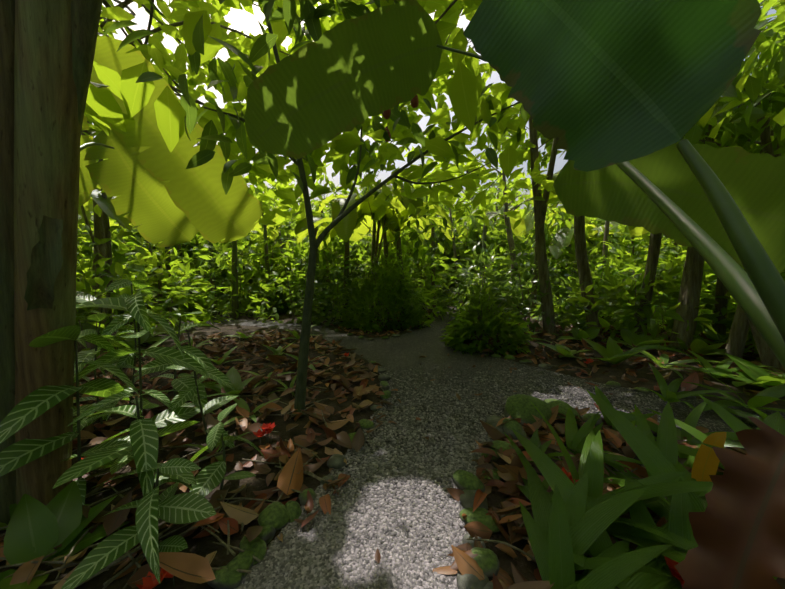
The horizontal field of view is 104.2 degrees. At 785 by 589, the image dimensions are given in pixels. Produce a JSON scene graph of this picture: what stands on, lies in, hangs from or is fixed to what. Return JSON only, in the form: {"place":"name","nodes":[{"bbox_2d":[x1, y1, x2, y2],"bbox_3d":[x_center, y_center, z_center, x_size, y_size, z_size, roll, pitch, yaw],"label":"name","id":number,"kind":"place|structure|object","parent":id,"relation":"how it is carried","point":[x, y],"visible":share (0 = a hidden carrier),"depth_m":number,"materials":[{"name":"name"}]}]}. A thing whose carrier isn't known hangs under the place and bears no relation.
{"place":"outdoors","nodes":[
{"label":"outdoors","id":0,"kind":"place"},
{"bbox_2d":[0,302,784,588],"bbox_3d":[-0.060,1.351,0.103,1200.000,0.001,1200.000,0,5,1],"label":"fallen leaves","id":1,"kind":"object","parent":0,"point":[206,545],"depth_m":2.79,"materials":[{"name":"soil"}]},
{"bbox_2d":[14,0,80,505],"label":"tree trunk","id":2,"kind":"object","parent":1,"relation":"on","point":[47,127],"visible":0.62,"depth_m":1.55,"materials":[{"name":"brown wood"}]},
{"bbox_2d":[24,215,62,309],"bbox_3d":[-1.750,-0.158,1.536,0.154,0.470,0.083,-3,6,-34],"label":"bark","id":3,"kind":"object","parent":2,"relation":"attached to","point":[45,266],"visible":1,"depth_m":1.53,"materials":[{"name":"plant"}]},
{"bbox_2d":[0,0,102,524],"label":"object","id":4,"kind":"object","parent":1,"relation":"on","point":[85,17],"visible":0.25,"depth_m":1.54,"materials":[{"name":"brown wood"}]},
{"bbox_2d":[0,279,263,588],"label":"zebra plant leaves","id":5,"kind":"object","parent":1,"relation":"on","point":[152,505],"visible":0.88,"depth_m":1.67,"materials":[{"name":"green plant"}]},
{"bbox_2d":[75,20,681,588],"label":"sapling stems","id":6,"kind":"object","parent":1,"relation":"on","point":[303,346],"visible":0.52,"depth_m":2.75,"materials":[{"name":"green plant"}]},
{"bbox_2d":[332,250,427,333],"bbox_3d":[-0.204,-0.135,7.430,2.120,1.882,2.240,3,5,32],"label":"bush","id":7,"kind":"object","parent":1,"relation":"on","point":[408,322],"visible":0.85,"depth_m":7.09,"materials":[{"name":"green plant"}]},
{"bbox_2d":[81,353,683,588],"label":"red flowers","id":8,"kind":"object","parent":1,"relation":"on","point":[148,583],"visible":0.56,"depth_m":1.27,"materials":[{"name":"red plant"}]},
{"bbox_2d":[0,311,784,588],"bbox_3d":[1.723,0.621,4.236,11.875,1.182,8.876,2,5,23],"label":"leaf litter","id":9,"kind":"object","parent":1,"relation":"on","point":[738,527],"visible":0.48,"depth_m":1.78,"materials":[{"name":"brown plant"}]},
{"bbox_2d":[691,432,725,481],"bbox_3d":[1.741,0.951,1.687,0.034,0.442,0.118,-4,6,-37],"label":"orange leaf","id":10,"kind":"object","parent":9,"relation":"on","point":[706,463],"visible":0.62,"depth_m":1.68,"materials":[{"name":"orange plant"}]},
{"bbox_2d":[0,31,784,588],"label":"tree trunks","id":11,"kind":"object","parent":1,"relation":"on","point":[690,293],"visible":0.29,"depth_m":5.51,"materials":[{"name":"brown plant"}]},
{"bbox_2d":[0,320,784,588],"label":"understory plants","id":12,"kind":"object","parent":1,"relation":"on","point":[35,528],"visible":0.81,"depth_m":2.23,"materials":[{"name":"green plant"}]},
{"bbox_2d":[76,0,716,327],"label":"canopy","id":13,"kind":"object","parent":1,"relation":"on","point":[500,124],"depth_m":8.41,"materials":[{"name":"green plant"}]},
{"bbox_2d":[77,209,751,344],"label":"trunks","id":14,"kind":"object","parent":1,"relation":"on","point":[721,290],"visible":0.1,"depth_m":9.00,"materials":[{"name":"brown wood"}]},
{"bbox_2d":[77,36,773,268],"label":"leaves","id":15,"kind":"object","parent":14,"relation":"on","point":[139,167],"visible":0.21,"depth_m":3.07,"materials":[{"name":"green plant"}]},
{"bbox_2d":[77,44,784,368],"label":"leaf stems","id":16,"kind":"object","parent":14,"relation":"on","point":[756,289],"visible":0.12,"depth_m":0.49,"materials":[{"name":"green plant"}]},
{"bbox_2d":[244,0,784,273],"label":"large leaves","id":17,"kind":"object","parent":16,"relation":"on","point":[596,84],"depth_m":0.74,"materials":[{"name":"green plant"}]},
{"bbox_2d":[77,151,784,313],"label":"tree foliage","id":18,"kind":"object","parent":1,"relation":"on","point":[461,250],"visible":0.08,"depth_m":12.34,"materials":[{"name":"green plant"}]},
{"bbox_2d":[504,345,784,588],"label":"strap leaf plants","id":19,"kind":"object","parent":1,"relation":"on","point":[570,524],"visible":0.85,"depth_m":1.53,"materials":[{"name":"green plant"}]},
{"bbox_2d":[383,94,418,141],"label":"cocoa pods","id":20,"kind":"object","parent":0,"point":[414,104],"visible":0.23,"depth_m":3.34,"materials":[{"name":"red plant"}]},
{"bbox_2d":[84,0,784,235],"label":"canopy foliage","id":21,"kind":"object","parent":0,"point":[464,86],"visible":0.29,"depth_m":4.76,"materials":[{"name":"green plant"}]},
{"bbox_2d":[92,0,776,222],"label":"sky","id":22,"kind":"structure","parent":0,"point":[240,20],"materials":[{"name":"white"}]},
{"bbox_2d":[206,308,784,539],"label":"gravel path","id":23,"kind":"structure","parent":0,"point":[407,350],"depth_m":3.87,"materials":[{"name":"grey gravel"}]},
{"bbox_2d":[235,367,660,588],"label":"path pebbles","id":24,"kind":"object","parent":23,"relation":"on","point":[322,550],"visible":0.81,"depth_m":1.72,"materials":[{"name":"grey gravel"}]},
{"bbox_2d":[207,325,695,588],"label":"border stones","id":25,"kind":"object","parent":23,"relation":"on","point":[273,518],"visible":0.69,"depth_m":1.75,"materials":[{"name":"grey stone"}]}
]}

